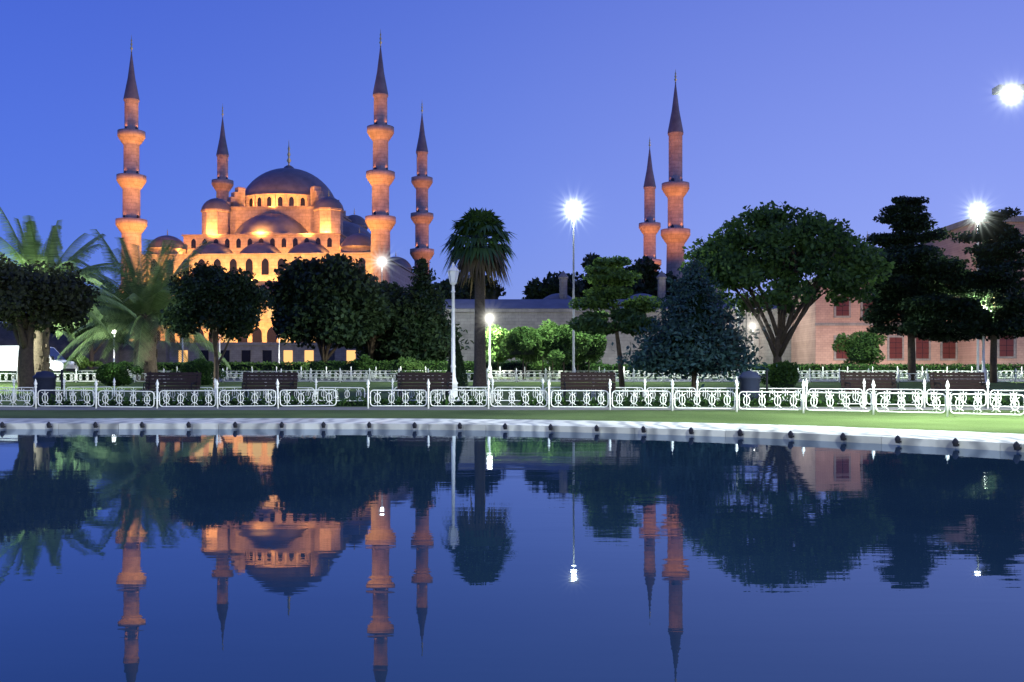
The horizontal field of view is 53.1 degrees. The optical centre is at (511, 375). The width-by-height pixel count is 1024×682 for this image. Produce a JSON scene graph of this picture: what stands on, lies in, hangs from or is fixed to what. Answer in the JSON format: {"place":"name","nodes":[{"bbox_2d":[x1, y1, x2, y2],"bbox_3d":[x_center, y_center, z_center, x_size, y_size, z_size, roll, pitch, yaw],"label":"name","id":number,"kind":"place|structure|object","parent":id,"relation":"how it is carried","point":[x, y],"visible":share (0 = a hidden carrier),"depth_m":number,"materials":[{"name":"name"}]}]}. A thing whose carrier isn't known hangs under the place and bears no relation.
{"place":"outdoors","nodes":[
{"label":"outdoors","id":0,"kind":"place"},
{"bbox_2d":[0,429,1023,681],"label":"pool water","id":1,"kind":"structure","parent":0,"point":[256,555],"depth_m":5.59,"materials":[{"name":"blue liquid"}]},
{"bbox_2d":[0,368,1023,433],"bbox_3d":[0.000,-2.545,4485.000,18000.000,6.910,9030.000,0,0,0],"label":"ground","id":2,"kind":"structure","parent":0,"point":[1013,424],"depth_m":25.46,"materials":[{"name":"green plant"}]},
{"bbox_2d":[0,390,34,406],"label":"park fence","id":3,"kind":"object","parent":2,"relation":"on","point":[13,394],"visible":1,"depth_m":27.42,"materials":[{"name":"white metal"}]},
{"bbox_2d":[12,379,63,401],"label":"park fence","id":4,"kind":"object","parent":2,"relation":"on","point":[13,382],"visible":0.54,"depth_m":32.97,"materials":[{"name":"metal"}]},
{"bbox_2d":[33,370,62,400],"bbox_3d":[-13.637,0.363,30.000,0.692,1.050,0.692,0,0,45],"label":"litter bin","id":5,"kind":"object","parent":2,"relation":"on","point":[45,380],"visible":0.73,"depth_m":29.80,"materials":[{"name":"metal"}]},
{"bbox_2d":[0,371,98,380],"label":"fence","id":6,"kind":"object","parent":2,"relation":"on","point":[67,377],"visible":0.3,"depth_m":59.63,"materials":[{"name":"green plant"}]},
{"bbox_2d":[0,253,100,391],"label":"plum tree","id":7,"kind":"object","parent":2,"relation":"on","point":[30,301],"visible":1,"depth_m":42.12,"materials":[{"name":"green plant"}]},
{"bbox_2d":[34,379,94,408],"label":"park fence","id":8,"kind":"object","parent":2,"relation":"on","point":[36,395],"visible":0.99,"depth_m":27.39,"materials":[{"name":"white metal"}]},
{"bbox_2d":[0,207,136,373],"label":"date palm","id":9,"kind":"object","parent":2,"relation":"on","point":[29,246],"visible":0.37,"depth_m":49.65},
{"bbox_2d":[65,353,102,369],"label":"bush","id":10,"kind":"object","parent":2,"relation":"on","point":[86,363],"visible":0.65,"depth_m":104.81,"materials":[{"name":"green plant"}]},
{"bbox_2d":[75,369,95,380],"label":"park fence","id":11,"kind":"object","parent":2,"relation":"on","point":[80,378],"visible":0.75,"depth_m":56.52,"materials":[{"name":"metal"}]},
{"bbox_2d":[63,379,113,400],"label":"park fence","id":12,"kind":"object","parent":2,"relation":"on","point":[64,381],"visible":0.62,"depth_m":32.97,"materials":[{"name":"metal"}]},
{"bbox_2d":[50,294,133,368],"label":"tree","id":13,"kind":"object","parent":2,"relation":"on","point":[92,352],"visible":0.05,"depth_m":109.80,"materials":[{"name":"green plant"}]},
{"bbox_2d":[96,361,143,385],"bbox_3d":[-19.197,-0.008,49.906,2.227,1.448,1.768,0,0,0],"label":"bush","id":14,"kind":"object","parent":2,"relation":"on","point":[108,373],"visible":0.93,"depth_m":49.63,"materials":[{"name":"green plant"}]},
{"bbox_2d":[94,380,155,408],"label":"park fence","id":15,"kind":"object","parent":2,"relation":"on","point":[105,394],"visible":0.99,"depth_m":27.35,"materials":[{"name":"white metal"}]},
{"bbox_2d":[113,378,163,400],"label":"park fence","id":16,"kind":"object","parent":2,"relation":"on","point":[114,381],"visible":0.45,"depth_m":32.94,"materials":[{"name":"metal"}]},
{"bbox_2d":[52,229,234,380],"bbox_3d":[-21.317,-3.989,59.981,11.449,9.234,11.536,0,0,-11],"label":"date palm","id":17,"kind":"object","parent":2,"relation":"on","point":[150,301],"visible":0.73,"depth_m":58.99,"materials":[{"name":"green plant"}]},
{"bbox_2d":[139,371,200,400],"bbox_3d":[-10.490,0.378,31.481,1.700,1.010,0.661,0,0,0],"label":"park bench","id":18,"kind":"object","parent":2,"relation":"on","point":[149,386],"visible":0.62,"depth_m":31.69,"materials":[{"name":"brown wood"}]},
{"bbox_2d":[0,323,362,367],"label":"precinct wall","id":19,"kind":"structure","parent":2,"relation":"on","point":[244,352],"depth_m":149.90,"materials":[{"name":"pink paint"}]},
{"bbox_2d":[156,379,215,408],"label":"park fence","id":20,"kind":"object","parent":2,"relation":"on","point":[180,394],"visible":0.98,"depth_m":27.41,"materials":[{"name":"white metal"}]},
{"bbox_2d":[163,382,214,400],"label":"park fence","id":21,"kind":"object","parent":2,"relation":"on","point":[172,397],"visible":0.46,"depth_m":32.97,"materials":[{"name":"metal"}]},
{"bbox_2d":[167,357,226,384],"bbox_3d":[-16.011,0.138,52.294,2.491,2.137,2.325,0,0,25],"label":"bush","id":22,"kind":"object","parent":2,"relation":"on","point":[204,367],"visible":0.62,"depth_m":51.62,"materials":[{"name":"green plant"}]},
{"bbox_2d":[120,360,309,377],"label":"hedge","id":23,"kind":"object","parent":2,"relation":"on","point":[242,367],"visible":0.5,"depth_m":69.48,"materials":[{"name":"green plant"}]},
{"bbox_2d":[158,261,273,386],"bbox_3d":[-13.924,-2.262,48.028,5.122,6.273,4.820,0,0,23],"label":"dark tree","id":24,"kind":"object","parent":2,"relation":"on","point":[229,304],"visible":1,"depth_m":47.09,"materials":[{"name":"green plant"}]},
{"bbox_2d":[214,379,263,400],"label":"park fence","id":25,"kind":"object","parent":2,"relation":"on","point":[232,391],"visible":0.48,"depth_m":32.99,"materials":[{"name":"metal"}]},
{"bbox_2d":[215,380,276,408],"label":"park fence","id":26,"kind":"object","parent":2,"relation":"on","point":[226,394],"visible":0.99,"depth_m":27.38,"materials":[{"name":"white metal"}]},
{"bbox_2d":[25,393,490,405],"bbox_3d":[-7.340,0.779,29.577,13.509,0.575,0.688,0,0,0],"label":"fence","id":27,"kind":"object","parent":2,"relation":"on","point":[235,402],"visible":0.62,"depth_m":29.50,"materials":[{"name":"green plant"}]},
{"bbox_2d":[240,371,297,400],"bbox_3d":[-7.490,0.378,31.481,1.700,1.010,0.661,0,0,0],"label":"park bench","id":28,"kind":"object","parent":2,"relation":"on","point":[268,386],"visible":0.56,"depth_m":31.69,"materials":[{"name":"brown wood"}]},
{"bbox_2d":[264,382,313,400],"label":"park fence","id":29,"kind":"object","parent":2,"relation":"on","point":[273,397],"visible":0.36,"depth_m":32.98,"materials":[{"name":"metal"}]},
{"bbox_2d":[276,379,337,408],"bbox_3d":[-5.479,0.509,27.375,1.670,0.850,0.100,-1,3,0],"label":"park fence","id":30,"kind":"object","parent":2,"relation":"on","point":[279,394],"visible":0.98,"depth_m":27.37,"materials":[{"name":"white metal"}]},
{"bbox_2d":[310,369,338,381],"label":"park fence","id":31,"kind":"object","parent":2,"relation":"on","point":[323,377],"visible":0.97,"depth_m":56.48,"materials":[{"name":"metal"}]},
{"bbox_2d":[260,253,394,362],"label":"dark tree","id":32,"kind":"object","parent":2,"relation":"on","point":[334,298],"visible":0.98,"depth_m":77.38,"materials":[{"name":"green plant"}]},
{"bbox_2d":[315,379,365,400],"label":"park fence","id":33,"kind":"object","parent":2,"relation":"on","point":[316,381],"visible":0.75,"depth_m":33.01,"materials":[{"name":"white metal"}]},
{"bbox_2d":[339,369,368,381],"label":"park fence","id":34,"kind":"object","parent":2,"relation":"on","point":[344,378],"visible":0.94,"depth_m":56.45,"materials":[{"name":"metal"}]},
{"bbox_2d":[351,354,376,375],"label":"bush","id":35,"kind":"object","parent":2,"relation":"on","point":[364,363],"visible":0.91,"depth_m":74.50,"materials":[{"name":"green plant"}]},
{"bbox_2d":[325,280,408,358],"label":"dark tree","id":36,"kind":"object","parent":2,"relation":"on","point":[394,291],"visible":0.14,"depth_m":84.63,"materials":[{"name":"green plant"}]},
{"bbox_2d":[354,279,395,362],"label":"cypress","id":37,"kind":"object","parent":2,"relation":"on","point":[377,355],"visible":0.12,"depth_m":88.59,"materials":[{"name":"green plant"}]},
{"bbox_2d":[369,368,397,381],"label":"park fence","id":38,"kind":"object","parent":2,"relation":"on","point":[380,375],"visible":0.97,"depth_m":56.50,"materials":[{"name":"metal"}]},
{"bbox_2d":[366,379,427,408],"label":"park fence","id":39,"kind":"object","parent":2,"relation":"on","point":[377,402],"visible":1,"depth_m":27.39,"materials":[{"name":"white metal"}]},
{"bbox_2d":[115,29,689,341],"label":"mosque","id":40,"kind":"structure","parent":2,"relation":"on","point":[263,226],"depth_m":215.84,"materials":[{"name":"stone"}]},
{"bbox_2d":[390,356,424,371],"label":"bush","id":41,"kind":"object","parent":2,"relation":"on","point":[406,364],"visible":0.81,"depth_m":74.39,"materials":[{"name":"green plant"}]},
{"bbox_2d":[391,378,440,400],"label":"park fence","id":42,"kind":"object","parent":2,"relation":"on","point":[392,382],"visible":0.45,"depth_m":32.99,"materials":[{"name":"metal"}]},
{"bbox_2d":[396,371,451,400],"bbox_3d":[-2.698,0.378,31.481,1.700,1.010,0.661,0,0,0],"label":"park bench","id":43,"kind":"object","parent":2,"relation":"on","point":[423,386],"visible":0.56,"depth_m":31.69,"materials":[{"name":"brown wood"}]},
{"bbox_2d":[376,257,473,362],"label":"cypress","id":44,"kind":"object","parent":2,"relation":"on","point":[424,334],"visible":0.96,"depth_m":82.63,"materials":[{"name":"green plant"}]},
{"bbox_2d":[389,370,489,380],"bbox_3d":[-4.161,0.060,59.981,5.932,0.836,1.360,0,0,0],"label":"hedge","id":45,"kind":"object","parent":2,"relation":"on","point":[470,377],"visible":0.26,"depth_m":59.58,"materials":[{"name":"green plant"}]},
{"bbox_2d":[447,262,458,399],"bbox_3d":[-1.951,-1.446,34.000,0.420,4.610,0.400,0,0,0],"label":"lamp post","id":46,"kind":"object","parent":2,"relation":"on","point":[453,271],"visible":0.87,"depth_m":33.94,"materials":[{"name":"white metal"}]},
{"bbox_2d":[306,359,602,375],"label":"hedge","id":47,"kind":"object","parent":2,"relation":"on","point":[506,366],"visible":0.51,"depth_m":75.48,"materials":[{"name":"green plant"}]},
{"bbox_2d":[441,335,469,396],"bbox_3d":[-2.025,-0.328,36.990,1.040,2.260,1.052,0,0,0],"label":"topiary cone","id":48,"kind":"object","parent":2,"relation":"on","point":[461,378],"visible":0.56,"depth_m":36.83,"materials":[{"name":"green plant"}]},
{"bbox_2d":[427,379,487,408],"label":"park fence","id":49,"kind":"object","parent":2,"relation":"on","point":[451,394],"visible":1,"depth_m":27.28,"materials":[{"name":"white metal"}]},
{"bbox_2d":[442,382,491,400],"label":"park fence","id":50,"kind":"object","parent":2,"relation":"on","point":[464,393],"visible":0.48,"depth_m":32.89,"materials":[{"name":"metal"}]},
{"bbox_2d":[434,273,505,304],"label":"tree","id":51,"kind":"object","parent":2,"relation":"on","point":[492,291],"visible":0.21,"depth_m":117.50,"materials":[{"name":"green plant"}]},
{"bbox_2d":[441,207,518,385],"bbox_3d":[-1.619,-3.739,49.956,3.940,9.128,3.945,0,0,-2],"label":"fan palm","id":52,"kind":"object","parent":2,"relation":"on","point":[476,257],"visible":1,"depth_m":49.33,"materials":[{"name":"green plant"}]},
{"bbox_2d":[487,315,492,376],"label":"lamp post","id":53,"kind":"object","parent":2,"relation":"on","point":[489,318],"visible":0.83,"depth_m":67.94,"materials":[{"name":"metal"}]},
{"bbox_2d":[486,369,515,380],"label":"park fence","id":54,"kind":"object","parent":2,"relation":"on","point":[501,373],"visible":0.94,"depth_m":56.44,"materials":[{"name":"metal"}]},
{"bbox_2d":[485,323,522,376],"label":"ball tree","id":55,"kind":"object","parent":2,"relation":"on","point":[498,333],"visible":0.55,"depth_m":69.02,"materials":[{"name":"green plant"}]},
{"bbox_2d":[0,418,1023,451],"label":"pool edge","id":56,"kind":"object","parent":2,"relation":"on","point":[976,440],"visible":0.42,"depth_m":18.46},
{"bbox_2d":[491,378,541,402],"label":"park fence","id":57,"kind":"object","parent":2,"relation":"on","point":[492,381],"visible":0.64,"depth_m":32.73,"materials":[{"name":"white metal"}]},
{"bbox_2d":[487,379,547,408],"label":"park fence","id":58,"kind":"object","parent":2,"relation":"on","point":[511,394],"visible":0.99,"depth_m":27.04,"materials":[{"name":"white metal"}]},
{"bbox_2d":[500,326,541,378],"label":"lollipop tree","id":59,"kind":"object","parent":2,"relation":"on","point":[524,343],"visible":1,"depth_m":63.34,"materials":[{"name":"green plant"}]},
{"bbox_2d":[516,368,544,381],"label":"park fence","id":60,"kind":"object","parent":2,"relation":"on","point":[534,378],"visible":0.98,"depth_m":56.49,"materials":[{"name":"metal"}]},
{"bbox_2d":[530,319,553,375],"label":"ball tree","id":61,"kind":"object","parent":2,"relation":"on","point":[539,363],"visible":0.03,"depth_m":69.48,"materials":[{"name":"green plant"}]},
{"bbox_2d":[531,322,557,375],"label":"lollipop tree","id":62,"kind":"object","parent":2,"relation":"on","point":[542,332],"visible":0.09,"depth_m":65.49,"materials":[{"name":"green plant"}]},
{"bbox_2d":[521,271,586,298],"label":"tree","id":63,"kind":"object","parent":2,"relation":"on","point":[536,288],"visible":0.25,"depth_m":116.58,"materials":[{"name":"green plant"}]},
{"bbox_2d":[533,324,593,371],"bbox_3d":[3.292,-1.434,63.593,3.861,3.582,3.268,0,0,-30],"label":"lollipop tree","id":64,"kind":"object","parent":2,"relation":"on","point":[558,342],"visible":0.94,"depth_m":63.26,"materials":[{"name":"green plant"}]},
{"bbox_2d":[541,379,592,400],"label":"park fence","id":65,"kind":"object","parent":2,"relation":"on","point":[542,381],"visible":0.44,"depth_m":32.49,"materials":[{"name":"metal"}]},
{"bbox_2d":[547,379,608,408],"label":"park fence","id":66,"kind":"object","parent":2,"relation":"on","point":[572,394],"visible":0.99,"depth_m":26.68,"materials":[{"name":"white metal"}]},
{"bbox_2d":[560,371,615,400],"bbox_3d":[2.353,0.378,31.481,1.700,1.010,0.661,0,0,0],"label":"park bench","id":67,"kind":"object","parent":2,"relation":"on","point":[583,386],"visible":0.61,"depth_m":31.69,"materials":[{"name":"brown wood"}]},
{"bbox_2d":[571,310,607,375],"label":"lollipop tree","id":68,"kind":"object","parent":2,"relation":"on","point":[596,348],"visible":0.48,"depth_m":65.35,"materials":[{"name":"green plant"}]},
{"bbox_2d":[571,252,627,297],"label":"tree","id":69,"kind":"object","parent":2,"relation":"on","point":[589,258],"visible":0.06,"depth_m":124.35,"materials":[{"name":"green plant"}]},
{"bbox_2d":[566,255,663,388],"bbox_3d":[4.787,-2.317,46.134,4.508,6.272,3.961,0,0,12],"label":"cedar","id":70,"kind":"object","parent":2,"relation":"on","point":[630,315],"visible":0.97,"depth_m":45.47,"materials":[{"name":"green plant"}]},
{"bbox_2d":[592,382,643,400],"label":"park fence","id":71,"kind":"object","parent":2,"relation":"on","point":[622,389],"visible":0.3,"depth_m":31.97,"materials":[{"name":"metal"}]},
{"bbox_2d":[608,380,670,409],"bbox_3d":[3.274,0.518,26.164,1.670,0.850,0.100,0,0,18],"label":"park fence","id":72,"kind":"object","parent":2,"relation":"on","point":[633,394],"visible":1,"depth_m":26.21,"materials":[{"name":"white metal"}]},
{"bbox_2d":[619,255,678,298],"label":"tree","id":73,"kind":"object","parent":2,"relation":"on","point":[647,268],"visible":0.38,"depth_m":118.03,"materials":[{"name":"green plant"}]},
{"bbox_2d":[644,379,695,399],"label":"park fence","id":74,"kind":"object","parent":2,"relation":"on","point":[677,398],"visible":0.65,"depth_m":31.56,"materials":[{"name":"metal"}]},
{"bbox_2d":[611,257,776,390],"bbox_3d":[7.531,-1.978,41.773,6.416,5.742,7.251,0,0,-42],"label":"spruce","id":75,"kind":"object","parent":2,"relation":"on","point":[696,335],"visible":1,"depth_m":40.99,"materials":[{"name":"green plant"}]},
{"bbox_2d":[671,379,735,410],"bbox_3d":[4.776,0.519,25.553,1.670,0.850,0.100,0,0,22],"label":"park fence","id":76,"kind":"object","parent":2,"relation":"on","point":[682,395],"visible":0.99,"depth_m":25.62,"materials":[{"name":"white metal"}]},
{"bbox_2d":[696,378,739,400],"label":"park fence","id":77,"kind":"object","parent":2,"relation":"on","point":[697,382],"visible":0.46,"depth_m":31.10,"materials":[{"name":"metal"}]},
{"bbox_2d":[444,216,1023,366],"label":"precinct buildings","id":78,"kind":"structure","parent":2,"relation":"on","point":[822,324],"depth_m":93.91,"materials":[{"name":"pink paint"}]},
{"bbox_2d":[739,370,767,400],"bbox_3d":[7.019,0.363,30.000,0.692,1.050,0.692,0,0,45],"label":"litter bin","id":79,"kind":"object","parent":2,"relation":"on","point":[749,380],"visible":0.69,"depth_m":29.77,"materials":[{"name":"metal"}]},
{"bbox_2d":[735,379,801,411],"bbox_3d":[6.225,0.521,24.828,1.670,0.850,0.100,0,0,27],"label":"park fence","id":80,"kind":"object","parent":2,"relation":"on","point":[746,395],"visible":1,"depth_m":24.90,"materials":[{"name":"white metal"}]},
{"bbox_2d":[515,393,1023,405],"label":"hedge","id":81,"kind":"object","parent":2,"relation":"on","point":[656,402],"visible":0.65,"depth_m":29.50,"materials":[{"name":"green plant"}]},
{"bbox_2d":[760,359,799,389],"bbox_3d":[11.926,0.022,45.048,2.198,1.474,1.487,0,0,-35],"label":"bush","id":82,"kind":"object","parent":2,"relation":"on","point":[785,374],"visible":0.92,"depth_m":44.62,"materials":[{"name":"green plant"}]},
{"bbox_2d":[759,388,804,400],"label":"park fence","id":83,"kind":"object","parent":2,"relation":"on","point":[785,393],"visible":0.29,"depth_m":30.19,"materials":[{"name":"metal"}]},
{"bbox_2d":[679,200,894,362],"bbox_3d":[12.528,-3.621,46.809,9.517,9.091,9.480,0,0,36],"label":"tree","id":84,"kind":"object","parent":2,"relation":"on","point":[833,258],"visible":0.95,"depth_m":45.03,"materials":[{"name":"green plant"}]},
{"bbox_2d":[586,362,1023,376],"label":"hedge","id":85,"kind":"object","parent":2,"relation":"on","point":[1003,368],"visible":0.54,"depth_m":71.48,"materials":[{"name":"green plant"}]},
{"bbox_2d":[809,368,838,381],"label":"park fence","id":86,"kind":"object","parent":2,"relation":"on","point":[834,378],"visible":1,"depth_m":56.52,"materials":[{"name":"metal"}]},
{"bbox_2d":[805,378,862,403],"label":"park fence","id":87,"kind":"object","parent":2,"relation":"on","point":[806,385],"visible":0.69,"depth_m":29.47,"materials":[{"name":"white metal"}]},
{"bbox_2d":[801,379,871,412],"bbox_3d":[7.614,0.523,23.993,1.670,0.850,0.100,0,0,31],"label":"park fence","id":88,"kind":"object","parent":2,"relation":"on","point":[829,396],"visible":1,"depth_m":24.05,"materials":[{"name":"white metal"}]},
{"bbox_2d":[832,330,887,364],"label":"tree","id":89,"kind":"object","parent":2,"relation":"on","point":[863,347],"visible":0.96,"depth_m":79.39,"materials":[{"name":"green plant"}]},
{"bbox_2d":[840,371,900,400],"bbox_3d":[11.030,0.378,31.481,1.700,1.010,0.661,0,0,0],"label":"park bench","id":90,"kind":"object","parent":2,"relation":"on","point":[890,378],"visible":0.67,"depth_m":31.69,"materials":[{"name":"brown wood"}]},
{"bbox_2d":[863,379,923,405],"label":"park fence","id":91,"kind":"object","parent":2,"relation":"on","point":[864,383],"visible":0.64,"depth_m":28.73,"materials":[{"name":"white metal"}]},
{"bbox_2d":[871,380,945,414],"bbox_3d":[8.934,0.526,23.053,1.670,0.850,0.100,0,0,36],"label":"park fence","id":92,"kind":"object","parent":2,"relation":"on","point":[884,397],"visible":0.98,"depth_m":23.14,"materials":[{"name":"white metal"}]},
{"bbox_2d":[897,368,926,381],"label":"park fence","id":93,"kind":"object","parent":2,"relation":"on","point":[909,378],"visible":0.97,"depth_m":56.47,"materials":[{"name":"metal"}]},
{"bbox_2d":[859,195,977,381],"bbox_3d":[22.670,-4.797,57.811,7.934,10.731,8.066,0,0,0],"label":"cedar","id":94,"kind":"object","parent":2,"relation":"on","point":[917,291],"visible":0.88,"depth_m":56.91,"materials":[{"name":"green plant"}]},
{"bbox_2d":[923,378,986,407],"bbox_3d":[12.002,0.513,27.750,1.670,0.850,0.100,0,0,35],"label":"park fence","id":95,"kind":"object","parent":2,"relation":"on","point":[924,384],"visible":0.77,"depth_m":27.68,"materials":[{"name":"white metal"}]},
{"bbox_2d":[929,371,991,400],"bbox_3d":[13.793,0.378,31.481,1.700,1.010,0.661,0,0,0],"label":"park bench","id":96,"kind":"object","parent":2,"relation":"on","point":[968,386],"visible":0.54,"depth_m":31.69,"materials":[{"name":"brown wood"}]},
{"bbox_2d":[930,207,1023,382],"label":"cedar","id":97,"kind":"object","parent":2,"relation":"on","point":[996,277],"visible":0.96,"depth_m":55.15,"materials":[{"name":"green plant"}]},
{"bbox_2d":[979,306,986,382],"bbox_3d":[25.781,-1.740,56.000,0.400,4.280,0.400,0,0,0],"label":"lamp post","id":98,"kind":"object","parent":2,"relation":"on","point":[983,369],"visible":0.44,"depth_m":55.94,"materials":[{"name":"metal"}]},
{"bbox_2d":[945,380,1023,416],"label":"park fence","id":99,"kind":"object","parent":2,"relation":"on","point":[947,385],"visible":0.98,"depth_m":22.09,"materials":[{"name":"white metal"}]},
{"bbox_2d":[986,369,1014,381],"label":"park fence","id":100,"kind":"object","parent":2,"relation":"on","point":[998,378],"visible":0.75,"depth_m":56.51,"materials":[{"name":"metal"}]},
{"bbox_2d":[986,380,1023,408],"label":"park fence","id":101,"kind":"object","parent":2,"relation":"on","point":[987,384],"visible":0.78,"depth_m":27.10,"materials":[{"name":"white metal"}]},
{"bbox_2d":[992,84,1023,97],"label":"street lamp","id":102,"kind":"object","parent":2,"relation":"on","point":[1010,90],"visible":1,"depth_m":19.88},
{"bbox_2d":[0,407,1023,409],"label":"lawn","id":103,"kind":"structure","parent":0,"point":[398,408],"depth_m":27.41,"materials":[{"name":"green plant"}]},
{"bbox_2d":[0,379,1023,381],"bbox_3d":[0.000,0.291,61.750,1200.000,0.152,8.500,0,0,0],"label":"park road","id":104,"kind":"structure","parent":0,"point":[559,380],"depth_m":60.71,"materials":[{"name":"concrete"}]},
{"bbox_2d":[0,346,76,374],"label":"parked van","id":105,"kind":"object","parent":104,"relation":"on","point":[9,358],"visible":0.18,"depth_m":61.05,"materials":[{"name":"paint"}]},
{"bbox_2d":[568,204,578,375],"bbox_3d":[3.727,-5.037,62.000,0.620,10.659,0.323,0,0,0],"label":"street lamp","id":106,"kind":"object","parent":104,"relation":"on","point":[573,206],"visible":0.71,"depth_m":61.95,"materials":[{"name":"white metal"}]},
{"bbox_2d":[972,206,983,375],"bbox_3d":[28.205,-4.952,62.000,0.620,10.490,0.323,0,0,0],"label":"street lamp","id":107,"kind":"object","parent":104,"relation":"on","point":[977,209],"visible":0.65,"depth_m":61.93,"materials":[{"name":"metal"}]},
{"bbox_2d":[0,0,1023,322],"label":"sky","id":108,"kind":"structure","parent":0,"point":[533,109],"materials":[{"name":"blue"}]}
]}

